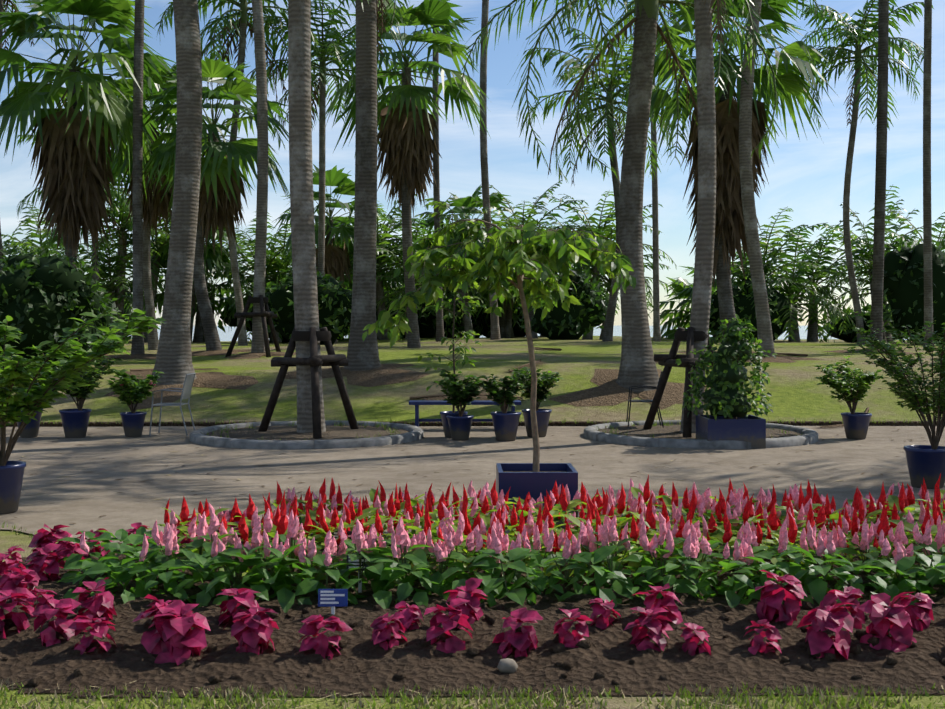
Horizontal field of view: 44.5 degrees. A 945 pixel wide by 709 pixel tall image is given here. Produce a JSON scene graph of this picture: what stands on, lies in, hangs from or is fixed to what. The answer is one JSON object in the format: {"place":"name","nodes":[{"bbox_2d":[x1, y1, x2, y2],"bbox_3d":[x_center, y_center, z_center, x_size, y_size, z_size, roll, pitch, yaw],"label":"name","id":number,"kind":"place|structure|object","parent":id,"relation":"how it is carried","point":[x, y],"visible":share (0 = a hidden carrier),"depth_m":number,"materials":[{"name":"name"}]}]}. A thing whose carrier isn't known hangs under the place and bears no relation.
{"place":"outdoors","nodes":[
{"label":"outdoors","id":0,"kind":"place"},
{"bbox_2d":[0,426,944,543],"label":"path","id":1,"kind":"structure","parent":0,"point":[85,496],"depth_m":12.73,"materials":[{"name":"beige concrete"}]},
{"bbox_2d":[0,360,54,437],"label":"potted plant","id":2,"kind":"object","parent":1,"relation":"on","point":[31,429],"visible":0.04,"depth_m":16.28,"materials":[{"name":"green plant"}]},
{"bbox_2d":[0,308,165,513],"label":"potted plant","id":3,"kind":"object","parent":1,"relation":"on","point":[15,373],"visible":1,"depth_m":9.49,"materials":[{"name":"green plant"}]},
{"bbox_2d":[47,358,122,437],"bbox_3d":[-5.536,0.573,16.486,1.127,1.194,0.922,1,2,26],"label":"potted plant","id":4,"kind":"object","parent":1,"relation":"on","point":[75,422],"visible":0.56,"depth_m":16.26,"materials":[{"name":"green plant"}]},
{"bbox_2d":[104,369,162,436],"bbox_3d":[-4.853,0.685,16.485,0.833,0.970,0.821,0,1,-1],"label":"potted plant","id":5,"kind":"object","parent":1,"relation":"on","point":[133,420],"visible":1,"depth_m":16.36,"materials":[{"name":"green plant"}]},
{"bbox_2d":[149,373,195,435],"bbox_3d":[-4.352,0.720,16.747,0.576,0.892,0.480,0,1,-1],"label":"garden chair","id":6,"kind":"object","parent":1,"relation":"on","point":[186,389],"visible":0.96,"depth_m":16.64,"materials":[{"name":"silver metal"}]},
{"bbox_2d":[190,420,423,448],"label":"kerb","id":7,"kind":"structure","parent":1,"relation":"on","point":[415,433],"depth_m":15.15,"materials":[{"name":"grey concrete"}]},
{"bbox_2d":[205,425,409,440],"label":"pit soil","id":8,"kind":"structure","parent":1,"relation":"on","point":[332,432],"depth_m":16.28,"materials":[{"name":"brown soil"}]},
{"bbox_2d":[258,327,358,438],"bbox_3d":[-2.370,0.410,16.245,1.465,1.600,1.439,0,1,-1],"label":"tree support","id":9,"kind":"object","parent":8,"relation":"on","point":[314,361],"visible":0.85,"depth_m":16.39,"materials":[{"name":"black wood"}]},
{"bbox_2d":[288,0,370,432],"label":"palm","id":10,"kind":"object","parent":8,"relation":"in","point":[306,313],"visible":0.92,"depth_m":16.24,"materials":[{"name":"grey plant"}]},
{"bbox_2d":[415,199,499,437],"bbox_3d":[-0.284,-0.545,16.409,1.190,3.435,1.087,1,2,31],"label":"tall potted plant","id":11,"kind":"object","parent":1,"relation":"on","point":[457,349],"visible":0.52,"depth_m":16.31,"materials":[{"name":"green plant"}]},
{"bbox_2d":[433,371,484,439],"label":"potted plant","id":12,"kind":"object","parent":1,"relation":"on","point":[465,390],"visible":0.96,"depth_m":15.97,"materials":[{"name":"green plant"}]},
{"bbox_2d":[409,400,520,426],"bbox_3d":[-0.115,0.927,17.600,1.700,0.430,0.360,0,1,-1],"label":"garden bench","id":13,"kind":"object","parent":1,"relation":"on","point":[416,403],"visible":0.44,"depth_m":17.45,"materials":[{"name":"blue wood"}]},
{"bbox_2d":[6,421,936,426],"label":"curb","id":14,"kind":"structure","parent":1,"relation":"on","point":[551,423],"depth_m":18.16,"materials":[{"name":"concrete"}]},
{"bbox_2d":[2,342,941,537],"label":"ground litter","id":15,"kind":"object","parent":1,"relation":"on","point":[390,421],"visible":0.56,"depth_m":16.79,"materials":[{"name":"brown plant"}]},
{"bbox_2d":[362,219,635,528],"bbox_3d":[0.422,0.115,9.427,2.011,2.471,2.072,-1,2,-39],"label":"planter tree","id":16,"kind":"object","parent":1,"relation":"on","point":[523,251],"visible":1,"depth_m":9.20,"materials":[{"name":"green plant"}]},
{"bbox_2d":[478,369,529,440],"bbox_3d":[0.420,0.695,15.851,0.717,0.982,0.785,1,2,23],"label":"potted plant","id":17,"kind":"object","parent":1,"relation":"on","point":[505,422],"visible":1,"depth_m":15.77,"materials":[{"name":"green plant"}]},
{"bbox_2d":[512,367,562,436],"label":"potted plant","id":18,"kind":"object","parent":1,"relation":"on","point":[545,384],"visible":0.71,"depth_m":16.38,"materials":[{"name":"green plant"}]},
{"bbox_2d":[626,371,663,427],"bbox_3d":[2.614,0.701,17.471,0.561,0.892,0.462,0,1,4],"label":"garden chair","id":19,"kind":"object","parent":1,"relation":"on","point":[630,401],"visible":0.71,"depth_m":17.49,"materials":[{"name":"black metal"}]},
{"bbox_2d":[597,425,802,438],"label":"pit soil","id":20,"kind":"structure","parent":1,"relation":"on","point":[671,431],"depth_m":16.49,"materials":[{"name":"brown soil"}]},
{"bbox_2d":[643,327,713,437],"bbox_3d":[3.222,0.408,16.323,1.450,1.602,1.454,0,1,-1],"label":"tree support","id":21,"kind":"object","parent":20,"relation":"on","point":[690,335],"visible":0.69,"depth_m":16.30,"materials":[{"name":"black wood"}]},
{"bbox_2d":[561,0,821,432],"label":"palm","id":22,"kind":"object","parent":20,"relation":"in","point":[704,34],"visible":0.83,"depth_m":16.13,"materials":[{"name":"green"}]},
{"bbox_2d":[584,420,818,448],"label":"kerb","id":23,"kind":"structure","parent":1,"relation":"on","point":[809,436],"depth_m":15.21,"materials":[{"name":"grey concrete"}]},
{"bbox_2d":[675,314,776,448],"bbox_3d":[3.407,0.329,15.283,1.322,1.743,1.388,0,1,-1],"label":"planter shrub","id":24,"kind":"object","parent":1,"relation":"on","point":[727,401],"visible":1,"depth_m":14.98,"materials":[{"name":"green plant"}]},
{"bbox_2d":[814,356,882,438],"bbox_3d":[5.256,0.600,16.305,0.888,1.149,1.021,-1,2,-24],"label":"potted plant","id":25,"kind":"object","parent":1,"relation":"on","point":[856,425],"visible":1,"depth_m":16.12,"materials":[{"name":"green plant"}]},
{"bbox_2d":[844,311,944,488],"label":"potted plant","id":26,"kind":"object","parent":1,"relation":"on","point":[926,463],"visible":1,"depth_m":11.20,"materials":[{"name":"green plant"}]},
{"bbox_2d":[0,336,944,708],"bbox_3d":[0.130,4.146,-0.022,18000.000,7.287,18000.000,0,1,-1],"label":"ground","id":27,"kind":"structure","parent":0,"point":[796,390],"depth_m":20.36,"materials":[{"name":"green plant"}]},
{"bbox_2d":[0,0,61,274],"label":"palm","id":28,"kind":"object","parent":27,"relation":"on","point":[3,5],"visible":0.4,"depth_m":41.25,"materials":[{"name":"green plant"}]},
{"bbox_2d":[1,201,113,270],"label":"palm clump","id":29,"kind":"object","parent":27,"relation":"on","point":[16,248],"visible":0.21,"depth_m":49.04,"materials":[{"name":"green plant"}]},
{"bbox_2d":[0,245,121,367],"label":"lawn shrub","id":30,"kind":"object","parent":27,"relation":"on","point":[43,297],"visible":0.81,"depth_m":23.93,"materials":[{"name":"green plant"}]},
{"bbox_2d":[17,122,149,290],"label":"palm","id":31,"kind":"object","parent":27,"relation":"on","point":[116,205],"visible":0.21,"depth_m":43.32,"materials":[{"name":"green plant"}]},
{"bbox_2d":[0,0,176,268],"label":"palm","id":32,"kind":"object","parent":27,"relation":"on","point":[72,141],"visible":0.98,"depth_m":29.94,"materials":[{"name":"green plant"}]},
{"bbox_2d":[9,168,240,341],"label":"palm clump","id":33,"kind":"object","parent":27,"relation":"on","point":[119,259],"visible":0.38,"depth_m":44.73,"materials":[{"name":"green plant"}]},
{"bbox_2d":[107,354,156,358],"bbox_3d":[-8.558,0.032,29.915,2.445,0.115,1.874,1,2,32],"label":"soil mound","id":34,"kind":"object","parent":27,"relation":"on","point":[141,356],"visible":0.69,"depth_m":29.34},
{"bbox_2d":[103,290,162,334],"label":"hedge bush","id":35,"kind":"object","parent":27,"relation":"on","point":[125,312],"depth_m":50.78,"materials":[{"name":"green plant"}]},
{"bbox_2d":[131,0,144,353],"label":"palm","id":36,"kind":"object","parent":27,"relation":"on","point":[137,346],"visible":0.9,"depth_m":29.50,"materials":[{"name":"grey plant"}]},
{"bbox_2d":[90,63,218,349],"bbox_3d":[-9.522,-4.456,34.739,4.469,8.951,4.906,0,1,-1],"label":"palm","id":37,"kind":"object","parent":27,"relation":"on","point":[155,207],"visible":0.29,"depth_m":34.44,"materials":[{"name":"green plant"}]},
{"bbox_2d":[104,371,257,410],"bbox_3d":[-5.331,0.627,21.246,2.713,0.558,3.187,0,2,-13],"label":"soil patch","id":38,"kind":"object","parent":27,"relation":"on","point":[214,380],"visible":0.44,"depth_m":20.94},
{"bbox_2d":[152,0,201,384],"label":"palm","id":39,"kind":"object","parent":38,"relation":"on","point":[173,364],"visible":0.9,"depth_m":20.88,"materials":[{"name":"grey plant"}]},
{"bbox_2d":[123,226,253,342],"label":"palm clump","id":40,"kind":"object","parent":27,"relation":"on","point":[199,336],"visible":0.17,"depth_m":47.24,"materials":[{"name":"green plant"}]},
{"bbox_2d":[150,208,240,342],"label":"palm","id":41,"kind":"object","parent":27,"relation":"on","point":[210,255],"visible":0.15,"depth_m":46.02,"materials":[{"name":"green plant"}]},
{"bbox_2d":[143,56,289,350],"bbox_3d":[-6.821,-3.840,30.549,4.421,7.966,4.487,0,1,-1],"label":"palm","id":42,"kind":"object","parent":27,"relation":"on","point":[222,186],"visible":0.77,"depth_m":30.16,"materials":[{"name":"green plant"}]},
{"bbox_2d":[191,349,250,355],"bbox_3d":[-6.995,-0.052,30.681,2.734,0.154,2.035,0,1,-1],"label":"soil mound","id":43,"kind":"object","parent":27,"relation":"on","point":[211,353],"visible":0.65,"depth_m":30.33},
{"bbox_2d":[154,0,345,345],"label":"palm","id":44,"kind":"object","parent":27,"relation":"on","point":[241,24],"visible":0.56,"depth_m":36.67,"materials":[{"name":"green plant"}]},
{"bbox_2d":[224,352,295,359],"bbox_3d":[-5.187,0.013,28.877,2.013,0.159,2.540,0,1,-1],"label":"soil mound","id":45,"kind":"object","parent":27,"relation":"on","point":[249,355],"visible":0.79,"depth_m":28.43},
{"bbox_2d":[225,295,280,356],"bbox_3d":[-5.521,-0.682,28.785,1.346,1.602,1.498,0,1,-1],"label":"tree support","id":46,"kind":"object","parent":45,"relation":"on","point":[265,313],"visible":0.88,"depth_m":28.75,"materials":[{"name":"black wood"}]},
{"bbox_2d":[251,0,267,352],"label":"palm","id":47,"kind":"object","parent":45,"relation":"in","point":[258,345],"visible":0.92,"depth_m":28.85,"materials":[{"name":"grey plant"}]},
{"bbox_2d":[195,210,342,342],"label":"palm clump","id":48,"kind":"object","parent":27,"relation":"on","point":[272,266],"visible":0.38,"depth_m":47.62,"materials":[{"name":"green plant"}]},
{"bbox_2d":[214,279,346,341],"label":"hedge bush","id":49,"kind":"object","parent":27,"relation":"on","point":[233,323],"visible":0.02,"depth_m":49.83,"materials":[{"name":"green plant"}]},
{"bbox_2d":[246,261,351,344],"bbox_3d":[-5.481,-1.761,38.708,3.821,3.114,3.778,-1,2,-40],"label":"lawn shrub","id":50,"kind":"object","parent":27,"relation":"on","point":[334,303],"visible":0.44,"depth_m":37.90,"materials":[{"name":"green plant"}]},
{"bbox_2d":[246,0,401,276],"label":"palm","id":51,"kind":"object","parent":27,"relation":"on","point":[330,48],"visible":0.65,"depth_m":38.56,"materials":[{"name":"green plant"}]},
{"bbox_2d":[271,164,391,342],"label":"palm","id":52,"kind":"object","parent":27,"relation":"on","point":[337,262],"visible":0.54,"depth_m":45.14,"materials":[{"name":"green plant"}]},
{"bbox_2d":[276,364,428,386],"bbox_3d":[-2.172,0.381,21.899,3.074,0.365,2.240,-1,2,-25],"label":"soil patch","id":53,"kind":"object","parent":27,"relation":"on","point":[385,374],"visible":0.69,"depth_m":21.47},
{"bbox_2d":[315,224,403,339],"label":"palm clump","id":54,"kind":"object","parent":27,"relation":"on","point":[351,285],"visible":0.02,"depth_m":50.84,"materials":[{"name":"green plant"}]},
{"bbox_2d":[344,0,410,370],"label":"palm","id":55,"kind":"object","parent":27,"relation":"on","point":[362,355],"visible":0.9,"depth_m":21.73,"materials":[{"name":"grey plant"}]},
{"bbox_2d":[316,191,489,339],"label":"palm clump","id":56,"kind":"object","parent":27,"relation":"on","point":[384,247],"visible":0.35,"depth_m":46.62,"materials":[{"name":"green plant"}]},
{"bbox_2d":[343,287,463,338],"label":"hedge bush","id":57,"kind":"object","parent":27,"relation":"on","point":[427,323],"visible":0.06,"depth_m":49.08,"materials":[{"name":"green plant"}]},
{"bbox_2d":[321,0,489,347],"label":"palm","id":58,"kind":"object","parent":27,"relation":"on","point":[406,124],"visible":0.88,"depth_m":31.29,"materials":[{"name":"green plant"}]},
{"bbox_2d":[432,25,443,341],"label":"palm","id":59,"kind":"object","parent":27,"relation":"on","point":[439,313],"visible":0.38,"depth_m":41.19,"materials":[{"name":"brown"}]},
{"bbox_2d":[378,195,519,337],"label":"palm clump","id":60,"kind":"object","parent":27,"relation":"on","point":[450,296],"visible":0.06,"depth_m":52.06,"materials":[{"name":"green plant"}]},
{"bbox_2d":[399,274,520,337],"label":"hedge bush","id":61,"kind":"object","parent":27,"relation":"on","point":[485,325],"visible":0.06,"depth_m":53.41,"materials":[{"name":"green plant"}]},
{"bbox_2d":[414,183,519,337],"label":"palm","id":62,"kind":"object","parent":27,"relation":"on","point":[463,206],"visible":0.25,"depth_m":47.56,"materials":[{"name":"green plant"}]},
{"bbox_2d":[0,533,944,696],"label":"flower bed soil","id":63,"kind":"structure","parent":27,"relation":"on","point":[611,657],"depth_m":5.39,"materials":[{"name":"soil"}]},
{"bbox_2d":[318,531,368,614],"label":"plant labels","id":64,"kind":"object","parent":63,"relation":"on","point":[332,598],"visible":0.48,"depth_m":5.88,"materials":[{"name":"blue plastic"}]},
{"bbox_2d":[0,474,944,664],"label":"flower bed plants","id":65,"kind":"object","parent":63,"relation":"on","point":[878,524],"visible":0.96,"depth_m":6.41,"materials":[{"name":"green plant"}]},
{"bbox_2d":[0,676,944,708],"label":"grass","id":66,"kind":"structure","parent":27,"relation":"on","point":[494,704],"depth_m":4.90,"materials":[{"name":"green grass"}]},
{"bbox_2d":[98,347,874,428],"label":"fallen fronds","id":67,"kind":"object","parent":27,"relation":"on","point":[442,395],"visible":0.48,"depth_m":21.74,"materials":[{"name":"brown plant"}]},
{"bbox_2d":[480,0,500,339],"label":"palm","id":68,"kind":"object","parent":27,"relation":"on","point":[495,329],"visible":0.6,"depth_m":41.26,"materials":[{"name":"brown"}]},
{"bbox_2d":[478,306,525,336],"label":"hedge bush","id":69,"kind":"object","parent":27,"relation":"on","point":[517,330],"depth_m":54.46,"materials":[{"name":"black plant"}]},
{"bbox_2d":[468,263,538,337],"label":"palm clump","id":70,"kind":"object","parent":27,"relation":"on","point":[505,321],"visible":0.15,"depth_m":50.18,"materials":[{"name":"green plant"}]},
{"bbox_2d":[447,214,606,337],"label":"palm clump","id":71,"kind":"object","parent":27,"relation":"on","point":[512,332],"visible":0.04,"depth_m":53.08,"materials":[{"name":"green plant"}]},
{"bbox_2d":[516,260,615,339],"bbox_3d":[3.223,-1.862,39.935,3.474,2.946,3.042,0,1,-1],"label":"lawn shrub","id":72,"kind":"object","parent":27,"relation":"on","point":[575,322],"visible":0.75,"depth_m":39.14,"materials":[{"name":"green plant"}]},
{"bbox_2d":[465,180,681,339],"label":"palm clump","id":73,"kind":"object","parent":27,"relation":"on","point":[605,230],"visible":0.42,"depth_m":46.56,"materials":[{"name":"green plant"}]},
{"bbox_2d":[523,20,689,341],"bbox_3d":[4.057,-5.356,36.003,5.132,10.205,5.120,0,1,-1],"label":"palm","id":74,"kind":"object","parent":27,"relation":"on","point":[608,111],"visible":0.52,"depth_m":35.62,"materials":[{"name":"green plant"}]},
{"bbox_2d":[548,369,709,409],"bbox_3d":[2.815,0.577,20.581,3.028,0.674,2.619,-1,2,-37],"label":"soil patch","id":75,"kind":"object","parent":27,"relation":"on","point":[608,390],"visible":0.48,"depth_m":20.19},
{"bbox_2d":[455,0,826,392],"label":"palm","id":76,"kind":"object","parent":27,"relation":"on","point":[637,365],"visible":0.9,"depth_m":20.70,"materials":[{"name":"green plant"}]},
{"bbox_2d":[609,0,694,340],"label":"palm","id":77,"kind":"object","parent":27,"relation":"on","point":[656,314],"visible":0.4,"depth_m":43.92,"materials":[{"name":"green"}]},
{"bbox_2d":[649,261,750,339],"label":"palm clump","id":78,"kind":"object","parent":27,"relation":"on","point":[683,288],"visible":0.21,"depth_m":47.70,"materials":[{"name":"green plant"}]},
{"bbox_2d":[613,0,839,344],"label":"palm","id":79,"kind":"object","parent":27,"relation":"on","point":[730,236],"visible":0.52,"depth_m":27.55,"materials":[{"name":"green plant"}]},
{"bbox_2d":[709,272,803,340],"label":"lawn shrub","id":80,"kind":"object","parent":27,"relation":"on","point":[744,304],"visible":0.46,"depth_m":43.05,"materials":[{"name":"green plant"}]},
{"bbox_2d":[747,356,823,362],"bbox_3d":[6.657,0.091,25.810,2.526,0.125,2.016,0,1,-1],"label":"soil patch","id":81,"kind":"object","parent":27,"relation":"on","point":[784,359],"visible":0.56,"depth_m":25.44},
{"bbox_2d":[739,0,774,356],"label":"palm","id":82,"kind":"object","parent":81,"relation":"in","point":[764,329],"visible":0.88,"depth_m":25.82,"materials":[{"name":"grey plant"}]},
{"bbox_2d":[693,207,884,341],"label":"palm clump","id":83,"kind":"object","parent":27,"relation":"on","point":[789,284],"visible":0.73,"depth_m":44.38,"materials":[{"name":"green plant"}]},
{"bbox_2d":[818,303,909,342],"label":"hedge bush","id":84,"kind":"object","parent":27,"relation":"on","point":[850,336],"visible":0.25,"depth_m":48.27,"materials":[{"name":"green plant"}]},
{"bbox_2d":[797,0,933,343],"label":"palm","id":85,"kind":"object","parent":27,"relation":"on","point":[857,36],"visible":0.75,"depth_m":39.23,"materials":[{"name":"green plant"}]},
{"bbox_2d":[792,185,944,343],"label":"palm clump","id":86,"kind":"object","parent":27,"relation":"on","point":[867,268],"visible":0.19,"depth_m":46.03,"materials":[{"name":"green plant"}]},
{"bbox_2d":[823,349,925,354],"bbox_3d":[9.967,-0.079,28.955,2.237,0.138,1.989,0,2,-19],"label":"soil patch","id":87,"kind":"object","parent":27,"relation":"on","point":[846,351],"visible":0.35,"depth_m":28.65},
{"bbox_2d":[869,0,888,348],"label":"palm","id":88,"kind":"object","parent":27,"relation":"on","point":[880,190],"visible":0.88,"depth_m":28.63,"materials":[{"name":"brown"}]},
{"bbox_2d":[871,237,944,344],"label":"lawn shrub","id":89,"kind":"object","parent":27,"relation":"on","point":[903,285],"visible":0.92,"depth_m":39.26,"materials":[{"name":"green plant"}]},
{"bbox_2d":[923,0,933,349],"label":"palm","id":90,"kind":"object","parent":27,"relation":"on","point":[927,254],"visible":0.92,"depth_m":33.93,"materials":[{"name":"brown"}]},
{"bbox_2d":[0,0,944,325],"label":"sky","id":91,"kind":"structure","parent":0,"point":[806,176],"materials":[{"name":"blue"}]},
{"bbox_2d":[127,326,908,340],"bbox_3d":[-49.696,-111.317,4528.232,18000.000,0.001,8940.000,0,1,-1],"label":"sea","id":92,"kind":"structure","parent":0,"point":[228,335],"depth_m":622.77,"materials":[{"name":"blue liquid"}]}
]}

